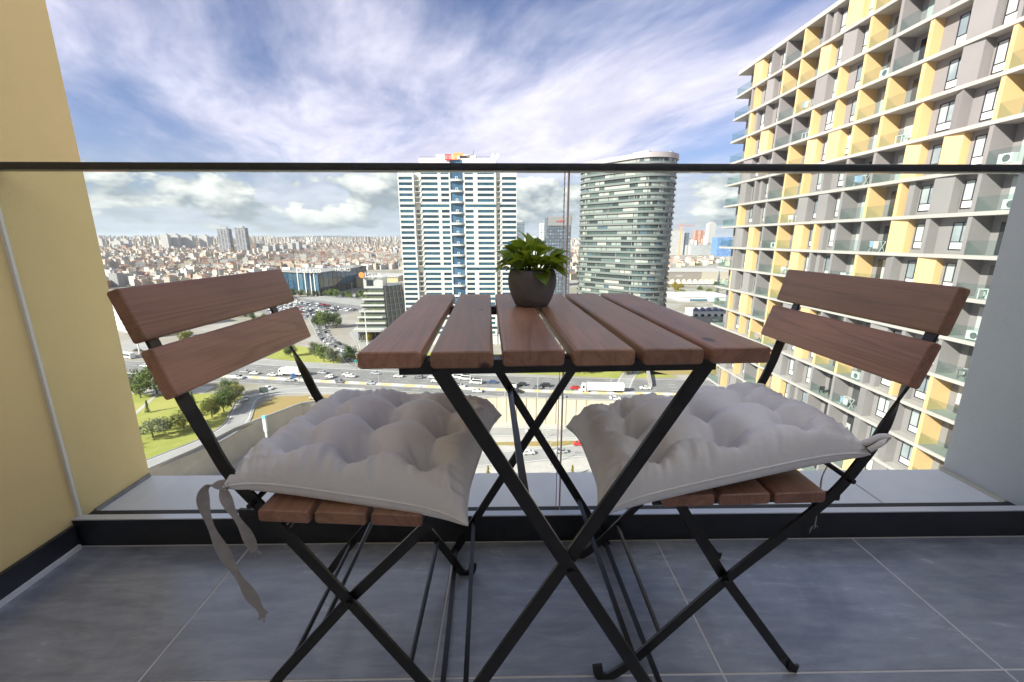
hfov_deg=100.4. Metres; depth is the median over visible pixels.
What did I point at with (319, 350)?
tree
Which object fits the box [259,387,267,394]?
road sign
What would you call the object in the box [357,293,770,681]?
folding table
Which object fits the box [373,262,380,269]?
town house
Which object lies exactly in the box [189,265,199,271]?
town house
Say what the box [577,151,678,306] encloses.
curved tower
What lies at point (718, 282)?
minaret
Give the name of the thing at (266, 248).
estate block
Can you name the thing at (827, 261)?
window
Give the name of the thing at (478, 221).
window
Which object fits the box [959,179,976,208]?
window
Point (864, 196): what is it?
balcony door
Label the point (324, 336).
mall ramp
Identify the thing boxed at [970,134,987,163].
window
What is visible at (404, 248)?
window
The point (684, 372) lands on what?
hillside lawn
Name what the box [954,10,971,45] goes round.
window
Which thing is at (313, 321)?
tree
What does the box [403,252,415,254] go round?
window
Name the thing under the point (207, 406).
tree
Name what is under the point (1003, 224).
balcony door
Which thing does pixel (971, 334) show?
air conditioner
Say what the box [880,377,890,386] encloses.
window
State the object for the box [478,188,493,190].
window
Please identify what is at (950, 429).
balcony door
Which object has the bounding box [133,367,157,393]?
tree
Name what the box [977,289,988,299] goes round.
balcony table
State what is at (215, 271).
town house
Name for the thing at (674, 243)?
construction tower
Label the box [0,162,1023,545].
glass balustrade
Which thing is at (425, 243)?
window
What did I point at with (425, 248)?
window
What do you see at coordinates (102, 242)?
housing tower
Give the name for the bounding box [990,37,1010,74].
window
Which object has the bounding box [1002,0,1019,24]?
window
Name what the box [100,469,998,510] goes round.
ledge
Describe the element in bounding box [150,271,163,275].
town house
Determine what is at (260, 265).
town house
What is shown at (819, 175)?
window
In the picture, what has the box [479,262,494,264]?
window
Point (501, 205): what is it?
window
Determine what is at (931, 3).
balcony door
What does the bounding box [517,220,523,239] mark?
slate tower
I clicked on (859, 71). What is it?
window
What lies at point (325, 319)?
tree
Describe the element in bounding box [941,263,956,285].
window
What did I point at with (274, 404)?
dry verge
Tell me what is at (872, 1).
window
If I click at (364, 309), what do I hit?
light mast
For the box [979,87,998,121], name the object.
window
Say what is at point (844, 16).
window
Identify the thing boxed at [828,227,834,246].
window
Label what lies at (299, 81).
sky
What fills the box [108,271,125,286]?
town house
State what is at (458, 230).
white tower
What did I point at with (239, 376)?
van
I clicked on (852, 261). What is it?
balcony door
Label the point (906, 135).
balcony chair
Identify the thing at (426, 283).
window
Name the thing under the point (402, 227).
window
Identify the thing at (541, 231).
pale grid tower
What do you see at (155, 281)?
town house
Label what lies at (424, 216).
window
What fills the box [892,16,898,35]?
balcony door
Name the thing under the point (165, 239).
housing tower
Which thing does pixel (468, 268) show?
window
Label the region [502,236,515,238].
window
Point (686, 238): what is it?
construction annex
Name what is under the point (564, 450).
car
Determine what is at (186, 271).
town house
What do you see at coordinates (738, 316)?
window
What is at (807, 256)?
window
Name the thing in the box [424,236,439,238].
window
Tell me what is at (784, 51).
window
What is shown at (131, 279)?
town house
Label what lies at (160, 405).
park lawn
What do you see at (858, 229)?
balcony door
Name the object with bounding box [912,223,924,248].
window
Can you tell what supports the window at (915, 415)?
in the apartment block at (948, 88)
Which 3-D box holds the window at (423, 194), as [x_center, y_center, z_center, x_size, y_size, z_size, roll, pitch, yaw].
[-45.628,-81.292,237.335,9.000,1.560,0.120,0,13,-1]
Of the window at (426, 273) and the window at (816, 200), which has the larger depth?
the window at (426, 273)
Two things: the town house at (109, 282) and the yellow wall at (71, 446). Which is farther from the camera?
the town house at (109, 282)
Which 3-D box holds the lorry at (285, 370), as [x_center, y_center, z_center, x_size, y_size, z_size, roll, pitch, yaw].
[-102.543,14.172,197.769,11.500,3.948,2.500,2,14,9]
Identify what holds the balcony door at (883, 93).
in the apartment block at (948, 88)
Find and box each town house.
[105,268,117,279]
[107,280,112,287]
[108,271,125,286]
[122,269,136,283]
[128,274,144,284]
[134,277,147,285]
[144,266,155,271]
[144,275,154,278]
[150,268,159,272]
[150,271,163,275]
[150,279,163,283]
[160,266,172,270]
[163,269,174,273]
[163,275,176,282]
[171,272,184,276]
[176,276,188,280]
[180,268,193,276]
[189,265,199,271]
[196,274,210,278]
[212,268,223,275]
[227,263,239,270]
[249,267,261,271]
[256,263,266,267]
[262,266,274,270]
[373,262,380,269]
[379,264,386,269]
[570,261,577,266]
[570,272,577,279]
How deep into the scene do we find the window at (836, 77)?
45.46 m
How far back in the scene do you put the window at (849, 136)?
43.76 m
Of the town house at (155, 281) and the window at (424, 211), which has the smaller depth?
the window at (424, 211)
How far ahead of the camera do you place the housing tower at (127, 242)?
2019.73 m
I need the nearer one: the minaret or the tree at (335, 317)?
the tree at (335, 317)
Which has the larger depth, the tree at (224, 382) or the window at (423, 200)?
the window at (423, 200)
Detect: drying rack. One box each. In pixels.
[802,100,812,110]
[839,396,853,408]
[853,175,869,185]
[868,241,885,250]
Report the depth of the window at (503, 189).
237.27 m
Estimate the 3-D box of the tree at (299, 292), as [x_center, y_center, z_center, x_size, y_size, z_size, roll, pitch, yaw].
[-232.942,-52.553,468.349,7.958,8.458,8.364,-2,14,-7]
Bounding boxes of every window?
[398,177,411,179]
[399,182,411,184]
[399,188,411,190]
[399,193,412,195]
[400,199,412,201]
[400,204,414,206]
[400,210,413,212]
[401,215,413,217]
[401,226,413,228]
[402,231,414,233]
[402,236,414,238]
[402,242,414,244]
[403,247,415,249]
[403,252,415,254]
[403,257,415,259]
[403,262,415,264]
[421,177,436,179]
[421,182,437,184]
[421,204,449,206]
[422,188,437,190]
[422,193,437,195]
[422,199,437,201]
[423,210,438,212]
[423,215,438,217]
[423,221,438,222]
[423,226,438,228]
[424,231,438,233]
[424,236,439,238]
[424,242,439,244]
[424,247,439,249]
[424,268,451,269]
[425,252,439,254]
[425,257,439,259]
[425,262,440,264]
[426,273,440,274]
[426,278,440,279]
[426,283,440,284]
[426,288,441,289]
[465,204,495,206]
[467,267,496,269]
[477,177,493,179]
[477,182,493,184]
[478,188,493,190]
[478,194,493,195]
[478,199,493,201]
[478,210,493,212]
[478,215,493,217]
[478,221,493,222]
[478,226,493,228]
[478,231,494,233]
[478,236,494,238]
[479,242,494,243]
[479,247,494,249]
[479,252,494,254]
[479,257,494,259]
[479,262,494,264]
[479,273,494,274]
[479,278,494,279]
[479,283,494,284]
[479,288,494,289]
[500,204,515,206]
[502,177,515,179]
[502,188,515,190]
[502,199,515,201]
[502,210,515,212]
[502,215,515,217]
[502,226,515,228]
[502,231,515,233]
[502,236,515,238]
[736,314,739,328]
[748,207,752,222]
[760,112,764,128]
[767,60,771,76]
[782,51,785,67]
[784,382,788,397]
[788,357,794,374]
[801,390,806,402]
[804,255,808,270]
[805,365,811,382]
[808,228,813,245]
[812,199,817,218]
[816,174,821,189]
[821,139,827,160]
[824,107,834,130]
[824,256,829,272]
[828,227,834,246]
[833,76,837,97]
[834,196,840,216]
[837,43,842,64]
[837,174,843,186]
[840,8,848,31]
[845,132,851,154]
[849,99,856,122]
[854,64,862,88]
[861,28,868,51]
[864,459,873,469]
[869,0,873,13]
[869,425,878,449]
[875,394,889,418]
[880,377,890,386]
[898,441,912,466]
[904,261,916,281]
[907,408,920,433]
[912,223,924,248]
[914,375,929,399]
[917,184,933,211]
[930,144,942,163]
[934,100,954,132]
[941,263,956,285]
[944,57,961,90]
[947,222,966,249]
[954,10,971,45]
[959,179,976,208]
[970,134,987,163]
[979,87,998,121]
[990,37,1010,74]
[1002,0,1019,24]
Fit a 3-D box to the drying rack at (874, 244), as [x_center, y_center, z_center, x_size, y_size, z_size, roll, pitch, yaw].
[34.099,-8.841,39.878,0.553,0.977,1.230,0,13,-1]
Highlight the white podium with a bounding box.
[703,236,718,244]
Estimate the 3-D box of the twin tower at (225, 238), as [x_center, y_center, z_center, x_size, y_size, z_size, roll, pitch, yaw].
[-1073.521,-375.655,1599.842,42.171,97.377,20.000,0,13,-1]
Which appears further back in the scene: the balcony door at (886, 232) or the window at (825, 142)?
the window at (825, 142)
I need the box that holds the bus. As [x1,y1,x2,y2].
[122,351,134,358]
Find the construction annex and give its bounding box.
[683,233,688,254]
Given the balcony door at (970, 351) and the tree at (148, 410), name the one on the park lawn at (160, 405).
the tree at (148, 410)
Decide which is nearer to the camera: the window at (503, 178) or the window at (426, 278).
the window at (503, 178)
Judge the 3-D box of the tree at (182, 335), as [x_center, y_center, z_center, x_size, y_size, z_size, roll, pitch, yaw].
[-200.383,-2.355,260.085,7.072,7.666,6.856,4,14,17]
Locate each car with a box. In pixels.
[284,378,294,381]
[335,379,344,382]
[365,380,375,384]
[472,388,482,392]
[487,379,496,383]
[517,382,525,385]
[523,449,534,454]
[540,382,549,386]
[554,448,567,452]
[570,385,579,389]
[573,440,581,445]
[609,396,620,399]
[639,385,650,389]
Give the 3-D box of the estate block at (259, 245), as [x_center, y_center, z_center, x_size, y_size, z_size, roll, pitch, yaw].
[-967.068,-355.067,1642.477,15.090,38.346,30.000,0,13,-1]
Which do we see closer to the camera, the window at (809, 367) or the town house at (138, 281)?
the window at (809, 367)
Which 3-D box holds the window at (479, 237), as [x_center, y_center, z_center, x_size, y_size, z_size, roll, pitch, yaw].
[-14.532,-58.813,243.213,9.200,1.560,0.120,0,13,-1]
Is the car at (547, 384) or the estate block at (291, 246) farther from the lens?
the estate block at (291, 246)
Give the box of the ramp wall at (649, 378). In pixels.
[646,371,651,386]
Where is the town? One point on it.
(142, 252)
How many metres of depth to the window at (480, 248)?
244.53 m
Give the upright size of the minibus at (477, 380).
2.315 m
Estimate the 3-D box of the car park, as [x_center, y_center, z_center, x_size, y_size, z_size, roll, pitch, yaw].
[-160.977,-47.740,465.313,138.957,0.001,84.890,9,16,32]
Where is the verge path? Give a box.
[131,386,213,393]
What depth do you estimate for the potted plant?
0.81 m
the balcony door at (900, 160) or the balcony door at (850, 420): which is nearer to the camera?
the balcony door at (900, 160)
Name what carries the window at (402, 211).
in the white tower at (458, 230)
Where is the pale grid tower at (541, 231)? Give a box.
[539,223,543,267]
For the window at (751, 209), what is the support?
in the apartment block at (948, 88)
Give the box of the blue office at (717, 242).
[710,237,732,255]
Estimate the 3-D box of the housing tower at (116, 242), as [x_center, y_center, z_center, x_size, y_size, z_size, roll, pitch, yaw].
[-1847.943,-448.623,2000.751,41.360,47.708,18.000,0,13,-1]
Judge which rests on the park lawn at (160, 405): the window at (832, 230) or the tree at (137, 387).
the tree at (137, 387)
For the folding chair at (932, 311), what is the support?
on the floor
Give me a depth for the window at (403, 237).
242.42 m
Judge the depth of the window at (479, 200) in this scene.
238.43 m
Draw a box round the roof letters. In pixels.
[452,153,462,159]
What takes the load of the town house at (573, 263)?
on the ground at (340, 333)
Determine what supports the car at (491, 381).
on the highway far carriageway
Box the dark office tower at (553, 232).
[544,216,570,295]
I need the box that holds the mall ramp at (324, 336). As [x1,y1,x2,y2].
[293,302,398,371]
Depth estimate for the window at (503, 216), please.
240.62 m
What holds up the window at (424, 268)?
in the white tower at (458, 230)
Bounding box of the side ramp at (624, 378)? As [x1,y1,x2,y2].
[617,371,639,387]
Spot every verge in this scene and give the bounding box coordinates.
[239,395,328,430]
[496,441,573,445]
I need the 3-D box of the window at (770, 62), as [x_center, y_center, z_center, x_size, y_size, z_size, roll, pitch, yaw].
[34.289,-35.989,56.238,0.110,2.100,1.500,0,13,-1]
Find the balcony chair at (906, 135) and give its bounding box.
[904,132,910,140]
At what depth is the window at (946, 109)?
34.20 m
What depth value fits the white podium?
1533.49 m
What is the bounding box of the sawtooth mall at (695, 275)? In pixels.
[667,268,728,283]
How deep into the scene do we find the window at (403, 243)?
243.19 m
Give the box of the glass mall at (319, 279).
[281,264,372,295]
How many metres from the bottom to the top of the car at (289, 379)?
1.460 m
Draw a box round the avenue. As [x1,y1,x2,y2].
[477,445,585,466]
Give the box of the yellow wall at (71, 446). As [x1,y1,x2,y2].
[0,0,150,607]
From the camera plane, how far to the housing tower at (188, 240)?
1935.78 m
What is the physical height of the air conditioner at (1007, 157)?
0.640 m
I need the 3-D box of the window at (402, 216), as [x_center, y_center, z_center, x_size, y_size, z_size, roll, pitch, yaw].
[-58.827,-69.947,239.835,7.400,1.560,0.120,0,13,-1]
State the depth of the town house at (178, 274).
630.85 m
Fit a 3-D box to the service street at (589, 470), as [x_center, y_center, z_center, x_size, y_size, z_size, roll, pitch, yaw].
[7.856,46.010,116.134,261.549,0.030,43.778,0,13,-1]
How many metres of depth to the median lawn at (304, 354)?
230.63 m
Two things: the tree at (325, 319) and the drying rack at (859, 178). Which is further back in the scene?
the tree at (325, 319)
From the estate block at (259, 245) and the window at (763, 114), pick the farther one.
the estate block at (259, 245)
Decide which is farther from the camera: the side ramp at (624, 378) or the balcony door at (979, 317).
the side ramp at (624, 378)
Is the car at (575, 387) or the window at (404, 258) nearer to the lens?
the car at (575, 387)
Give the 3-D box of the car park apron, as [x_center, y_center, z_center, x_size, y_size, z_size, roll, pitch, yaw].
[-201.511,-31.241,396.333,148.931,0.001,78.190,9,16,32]
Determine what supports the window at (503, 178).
in the white tower at (458, 230)
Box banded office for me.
[684,245,710,254]
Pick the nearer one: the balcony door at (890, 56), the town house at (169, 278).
the balcony door at (890, 56)
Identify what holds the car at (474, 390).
on the highway near carriageway
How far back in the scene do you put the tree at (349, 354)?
216.98 m
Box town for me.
[98,235,729,270]
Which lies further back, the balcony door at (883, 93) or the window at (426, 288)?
the window at (426, 288)
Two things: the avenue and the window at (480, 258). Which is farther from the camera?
the window at (480, 258)
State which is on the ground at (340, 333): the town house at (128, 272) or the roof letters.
the town house at (128, 272)
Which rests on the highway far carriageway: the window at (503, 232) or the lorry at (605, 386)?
the lorry at (605, 386)
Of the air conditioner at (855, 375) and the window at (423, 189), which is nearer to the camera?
the air conditioner at (855, 375)
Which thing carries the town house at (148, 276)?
on the ground at (340, 333)
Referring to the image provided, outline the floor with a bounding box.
[0,535,1023,681]
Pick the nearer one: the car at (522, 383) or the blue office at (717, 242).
the car at (522, 383)
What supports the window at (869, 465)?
in the apartment block at (948, 88)
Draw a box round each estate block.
[256,244,264,248]
[263,246,272,251]
[270,245,279,251]
[279,245,287,250]
[288,243,295,249]
[294,242,302,249]
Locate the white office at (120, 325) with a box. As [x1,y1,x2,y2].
[112,305,127,332]
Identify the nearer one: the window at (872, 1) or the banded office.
the window at (872, 1)
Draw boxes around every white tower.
[397,153,516,343]
[705,222,715,235]
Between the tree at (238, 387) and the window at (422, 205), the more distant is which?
the window at (422, 205)
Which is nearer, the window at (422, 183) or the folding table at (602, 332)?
the folding table at (602, 332)
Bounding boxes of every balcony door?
[824,402,827,414]
[828,374,832,390]
[846,413,854,432]
[849,258,854,273]
[851,384,860,405]
[853,227,859,250]
[859,195,865,217]
[865,161,872,184]
[872,127,878,148]
[875,259,885,278]
[878,91,884,112]
[880,226,889,251]
[887,54,891,67]
[887,191,896,216]
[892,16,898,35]
[894,155,903,179]
[902,116,914,141]
[909,78,919,102]
[918,37,927,60]
[926,0,934,17]
[938,460,943,468]
[944,424,953,448]
[953,386,963,413]
[962,347,973,375]
[974,307,983,330]
[983,265,994,296]
[993,222,1006,254]
[1005,176,1017,209]
[1017,138,1023,161]
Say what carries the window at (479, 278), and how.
in the white tower at (458, 230)
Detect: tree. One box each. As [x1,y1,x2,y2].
[128,368,149,394]
[130,379,150,397]
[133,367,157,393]
[139,416,172,437]
[144,400,150,412]
[149,377,159,390]
[159,409,204,428]
[177,331,190,339]
[198,396,222,417]
[211,389,233,411]
[213,384,241,406]
[217,378,239,387]
[225,381,245,397]
[283,344,297,356]
[296,289,303,296]
[307,342,317,355]
[311,312,319,326]
[313,344,331,361]
[316,310,334,327]
[323,347,340,362]
[327,288,334,296]
[330,313,341,327]
[333,289,339,296]
[340,344,356,362]
[357,289,365,297]
[364,332,372,341]
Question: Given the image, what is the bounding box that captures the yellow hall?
[356,273,402,286]
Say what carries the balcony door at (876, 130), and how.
in the apartment block at (948, 88)
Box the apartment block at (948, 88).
[707,0,1023,470]
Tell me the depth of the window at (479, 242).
243.85 m
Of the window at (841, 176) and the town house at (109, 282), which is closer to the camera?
the window at (841, 176)
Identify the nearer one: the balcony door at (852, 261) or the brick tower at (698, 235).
the balcony door at (852, 261)
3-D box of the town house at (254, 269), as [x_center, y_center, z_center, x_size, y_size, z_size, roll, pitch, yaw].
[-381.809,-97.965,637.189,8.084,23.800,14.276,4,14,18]
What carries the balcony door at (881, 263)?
in the apartment block at (948, 88)
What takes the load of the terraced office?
on the ground at (340, 333)
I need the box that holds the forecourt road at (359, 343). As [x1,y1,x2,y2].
[349,326,369,366]
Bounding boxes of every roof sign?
[359,272,381,277]
[445,154,451,159]
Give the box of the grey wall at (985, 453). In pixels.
[939,157,1023,505]
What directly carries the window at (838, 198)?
in the apartment block at (948, 88)
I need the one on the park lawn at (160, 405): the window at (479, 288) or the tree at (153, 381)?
the tree at (153, 381)
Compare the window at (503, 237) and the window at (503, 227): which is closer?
the window at (503, 227)
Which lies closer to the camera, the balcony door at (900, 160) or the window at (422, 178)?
the balcony door at (900, 160)
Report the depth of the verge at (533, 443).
153.95 m
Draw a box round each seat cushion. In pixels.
[196,388,501,622]
[565,382,891,532]
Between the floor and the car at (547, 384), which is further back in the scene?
the car at (547, 384)
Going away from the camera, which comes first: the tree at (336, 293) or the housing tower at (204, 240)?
the tree at (336, 293)
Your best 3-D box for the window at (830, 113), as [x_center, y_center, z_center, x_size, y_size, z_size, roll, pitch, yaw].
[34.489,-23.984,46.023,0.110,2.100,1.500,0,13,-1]
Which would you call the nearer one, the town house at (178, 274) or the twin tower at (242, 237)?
the town house at (178, 274)
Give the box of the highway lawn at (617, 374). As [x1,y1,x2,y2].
[427,352,676,377]
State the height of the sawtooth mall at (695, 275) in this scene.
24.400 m
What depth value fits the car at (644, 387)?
179.53 m
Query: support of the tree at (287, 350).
on the median lawn at (304, 354)
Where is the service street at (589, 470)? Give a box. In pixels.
[538,469,591,472]
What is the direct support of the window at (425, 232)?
in the white tower at (458, 230)
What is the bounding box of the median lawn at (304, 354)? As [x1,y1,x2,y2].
[265,345,342,363]
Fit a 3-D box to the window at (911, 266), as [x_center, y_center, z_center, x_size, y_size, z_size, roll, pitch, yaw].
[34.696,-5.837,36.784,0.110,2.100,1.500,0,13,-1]
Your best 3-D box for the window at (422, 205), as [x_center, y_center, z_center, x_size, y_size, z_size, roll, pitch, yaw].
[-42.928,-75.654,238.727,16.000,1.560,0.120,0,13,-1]
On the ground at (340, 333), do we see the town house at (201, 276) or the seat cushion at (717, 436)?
the town house at (201, 276)
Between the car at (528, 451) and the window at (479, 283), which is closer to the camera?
the car at (528, 451)
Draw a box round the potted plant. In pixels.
[494,230,570,306]
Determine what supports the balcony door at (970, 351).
in the apartment block at (948, 88)
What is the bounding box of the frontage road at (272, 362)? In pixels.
[121,343,505,375]
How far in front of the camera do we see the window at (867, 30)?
41.67 m
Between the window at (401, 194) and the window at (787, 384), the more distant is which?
the window at (401, 194)
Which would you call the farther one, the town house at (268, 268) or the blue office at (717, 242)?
the blue office at (717, 242)
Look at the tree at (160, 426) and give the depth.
135.09 m
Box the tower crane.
[676,223,688,255]
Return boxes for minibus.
[458,374,470,379]
[469,378,482,383]
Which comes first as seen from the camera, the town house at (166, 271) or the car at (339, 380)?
the car at (339, 380)
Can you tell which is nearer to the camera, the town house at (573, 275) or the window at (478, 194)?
the window at (478, 194)
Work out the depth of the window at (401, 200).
237.79 m
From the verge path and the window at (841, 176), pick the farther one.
the verge path
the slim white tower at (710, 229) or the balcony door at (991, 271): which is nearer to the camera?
the balcony door at (991, 271)
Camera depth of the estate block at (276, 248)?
1518.96 m
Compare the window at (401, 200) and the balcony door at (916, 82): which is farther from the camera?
the window at (401, 200)
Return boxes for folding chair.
[107,269,476,681]
[577,269,969,679]
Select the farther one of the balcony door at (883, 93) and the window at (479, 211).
the window at (479, 211)
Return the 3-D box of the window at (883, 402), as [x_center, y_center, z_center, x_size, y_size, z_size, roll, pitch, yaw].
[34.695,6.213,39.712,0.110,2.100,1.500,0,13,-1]
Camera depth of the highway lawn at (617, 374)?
200.01 m
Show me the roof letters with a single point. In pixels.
(454, 156)
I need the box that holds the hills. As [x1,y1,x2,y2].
[97,236,691,239]
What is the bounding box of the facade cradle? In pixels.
[460,150,473,157]
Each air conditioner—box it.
[851,371,860,379]
[879,67,889,77]
[965,330,977,339]
[997,152,1018,163]
[1001,199,1011,208]
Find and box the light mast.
[362,308,367,344]
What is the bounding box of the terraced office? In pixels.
[351,276,404,341]
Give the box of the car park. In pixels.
[297,294,363,305]
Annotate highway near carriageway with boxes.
[128,375,669,398]
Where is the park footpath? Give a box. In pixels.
[136,393,159,413]
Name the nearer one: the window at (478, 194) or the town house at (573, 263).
the window at (478, 194)
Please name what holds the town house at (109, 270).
on the ground at (340, 333)
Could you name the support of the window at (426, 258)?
in the white tower at (458, 230)
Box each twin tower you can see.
[217,227,233,250]
[234,226,250,249]
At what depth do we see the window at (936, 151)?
34.85 m
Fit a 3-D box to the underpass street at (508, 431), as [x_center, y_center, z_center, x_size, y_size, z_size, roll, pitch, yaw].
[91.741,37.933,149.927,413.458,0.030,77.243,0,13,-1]
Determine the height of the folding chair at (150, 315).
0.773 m
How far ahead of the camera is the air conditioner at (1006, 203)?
29.47 m
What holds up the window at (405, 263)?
in the white tower at (458, 230)
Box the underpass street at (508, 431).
[212,427,576,474]
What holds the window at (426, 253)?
in the white tower at (458, 230)
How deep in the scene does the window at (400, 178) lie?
235.08 m
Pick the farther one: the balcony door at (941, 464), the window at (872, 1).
the window at (872, 1)
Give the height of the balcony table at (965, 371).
0.720 m
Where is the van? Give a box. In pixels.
[232,374,244,378]
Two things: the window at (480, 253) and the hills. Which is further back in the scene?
the hills
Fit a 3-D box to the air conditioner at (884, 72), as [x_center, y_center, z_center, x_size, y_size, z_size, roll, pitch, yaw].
[34.154,-24.477,38.967,0.430,0.640,0.900,0,13,-1]
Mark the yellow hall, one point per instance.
(394, 277)
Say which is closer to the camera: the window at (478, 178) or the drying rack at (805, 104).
the drying rack at (805, 104)
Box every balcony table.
[894,135,908,143]
[956,369,967,380]
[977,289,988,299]
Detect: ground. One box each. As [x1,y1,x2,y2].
[109,242,730,444]
[215,422,590,472]
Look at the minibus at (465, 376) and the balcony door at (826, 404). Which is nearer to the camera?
the balcony door at (826, 404)
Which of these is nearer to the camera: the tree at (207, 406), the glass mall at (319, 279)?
the tree at (207, 406)
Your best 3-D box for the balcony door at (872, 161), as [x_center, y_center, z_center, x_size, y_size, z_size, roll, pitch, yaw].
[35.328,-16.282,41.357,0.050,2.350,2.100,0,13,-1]
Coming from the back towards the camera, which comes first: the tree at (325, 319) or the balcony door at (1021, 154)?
the tree at (325, 319)
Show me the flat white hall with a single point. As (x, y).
(699, 296)
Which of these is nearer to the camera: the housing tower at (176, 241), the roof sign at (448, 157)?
the roof sign at (448, 157)
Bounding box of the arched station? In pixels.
[685,307,723,315]
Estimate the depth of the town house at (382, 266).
880.55 m
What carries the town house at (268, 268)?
on the ground at (340, 333)
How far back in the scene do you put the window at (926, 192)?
35.78 m
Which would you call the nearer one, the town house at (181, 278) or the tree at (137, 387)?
the tree at (137, 387)
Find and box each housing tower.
[98,238,105,246]
[111,240,123,247]
[120,239,131,246]
[160,234,171,247]
[170,234,182,247]
[181,235,195,247]
[199,235,210,246]
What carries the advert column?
on the ground at (580, 463)
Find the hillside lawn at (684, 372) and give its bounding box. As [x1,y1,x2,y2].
[645,366,717,374]
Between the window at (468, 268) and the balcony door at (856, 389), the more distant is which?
the window at (468, 268)
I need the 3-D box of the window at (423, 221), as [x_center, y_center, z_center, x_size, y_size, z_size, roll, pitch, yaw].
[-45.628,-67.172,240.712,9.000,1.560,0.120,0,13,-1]
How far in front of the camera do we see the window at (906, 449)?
37.64 m
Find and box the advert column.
[261,415,267,437]
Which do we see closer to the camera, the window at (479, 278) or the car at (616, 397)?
the car at (616, 397)
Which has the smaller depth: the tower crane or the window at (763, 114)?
the window at (763, 114)
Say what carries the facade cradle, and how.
on the white tower at (458, 230)
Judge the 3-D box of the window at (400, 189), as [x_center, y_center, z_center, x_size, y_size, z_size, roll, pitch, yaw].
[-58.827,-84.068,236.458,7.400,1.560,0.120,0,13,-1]
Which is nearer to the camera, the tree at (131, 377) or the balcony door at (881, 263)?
the balcony door at (881, 263)
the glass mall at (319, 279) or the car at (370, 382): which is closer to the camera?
the car at (370, 382)
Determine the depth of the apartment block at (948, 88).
39.90 m
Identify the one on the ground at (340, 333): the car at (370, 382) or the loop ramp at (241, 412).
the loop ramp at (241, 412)
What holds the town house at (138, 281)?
on the ground at (340, 333)
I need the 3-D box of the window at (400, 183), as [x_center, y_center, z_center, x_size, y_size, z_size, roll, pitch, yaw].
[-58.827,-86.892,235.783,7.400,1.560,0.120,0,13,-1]
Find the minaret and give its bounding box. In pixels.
[716,270,719,290]
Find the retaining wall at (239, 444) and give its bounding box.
[148,396,615,475]
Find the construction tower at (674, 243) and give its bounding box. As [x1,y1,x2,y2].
[669,229,684,254]
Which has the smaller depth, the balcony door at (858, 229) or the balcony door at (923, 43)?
the balcony door at (923, 43)
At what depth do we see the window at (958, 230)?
33.26 m
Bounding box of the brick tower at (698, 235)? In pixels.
[692,230,704,243]
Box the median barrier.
[128,373,675,394]
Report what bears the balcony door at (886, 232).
in the apartment block at (948, 88)
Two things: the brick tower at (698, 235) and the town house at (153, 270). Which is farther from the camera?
the brick tower at (698, 235)
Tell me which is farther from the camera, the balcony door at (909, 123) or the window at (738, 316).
the window at (738, 316)
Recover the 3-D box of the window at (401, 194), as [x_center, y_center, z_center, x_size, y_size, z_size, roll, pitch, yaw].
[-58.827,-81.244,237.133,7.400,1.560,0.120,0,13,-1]
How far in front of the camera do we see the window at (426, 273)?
247.45 m
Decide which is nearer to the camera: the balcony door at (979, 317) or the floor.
the floor
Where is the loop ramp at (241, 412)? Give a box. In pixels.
[146,386,364,466]
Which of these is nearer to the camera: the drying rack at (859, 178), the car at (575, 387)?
the drying rack at (859, 178)
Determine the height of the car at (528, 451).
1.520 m
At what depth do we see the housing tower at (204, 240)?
1966.06 m
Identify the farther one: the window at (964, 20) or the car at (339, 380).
the car at (339, 380)
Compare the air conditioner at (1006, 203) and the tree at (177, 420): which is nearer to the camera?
the air conditioner at (1006, 203)
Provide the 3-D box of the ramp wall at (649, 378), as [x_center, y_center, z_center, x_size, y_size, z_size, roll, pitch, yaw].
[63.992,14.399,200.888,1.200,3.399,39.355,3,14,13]
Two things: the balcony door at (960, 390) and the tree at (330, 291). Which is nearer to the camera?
the balcony door at (960, 390)
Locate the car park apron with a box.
[259,298,361,319]
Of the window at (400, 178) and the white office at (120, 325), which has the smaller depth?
the window at (400, 178)
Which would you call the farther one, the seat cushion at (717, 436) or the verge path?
the verge path
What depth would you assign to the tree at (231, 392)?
159.93 m
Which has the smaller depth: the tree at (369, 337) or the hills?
the tree at (369, 337)
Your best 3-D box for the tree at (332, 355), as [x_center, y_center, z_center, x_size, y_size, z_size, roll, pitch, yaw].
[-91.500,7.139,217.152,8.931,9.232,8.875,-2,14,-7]
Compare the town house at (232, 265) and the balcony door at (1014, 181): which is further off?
the town house at (232, 265)
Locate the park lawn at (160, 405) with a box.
[132,393,242,458]
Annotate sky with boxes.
[45,0,837,238]
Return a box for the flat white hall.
[666,292,725,301]
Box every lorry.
[278,366,300,376]
[581,382,624,392]
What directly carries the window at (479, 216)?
in the white tower at (458, 230)
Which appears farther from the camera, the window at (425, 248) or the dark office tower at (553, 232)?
the dark office tower at (553, 232)
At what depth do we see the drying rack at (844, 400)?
43.38 m
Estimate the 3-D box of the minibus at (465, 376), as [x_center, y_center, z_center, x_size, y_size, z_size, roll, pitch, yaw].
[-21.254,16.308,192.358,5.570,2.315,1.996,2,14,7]
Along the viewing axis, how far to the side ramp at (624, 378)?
194.15 m
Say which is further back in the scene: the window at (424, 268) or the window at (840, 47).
the window at (424, 268)
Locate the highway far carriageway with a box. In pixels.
[125,361,714,392]
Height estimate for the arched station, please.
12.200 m

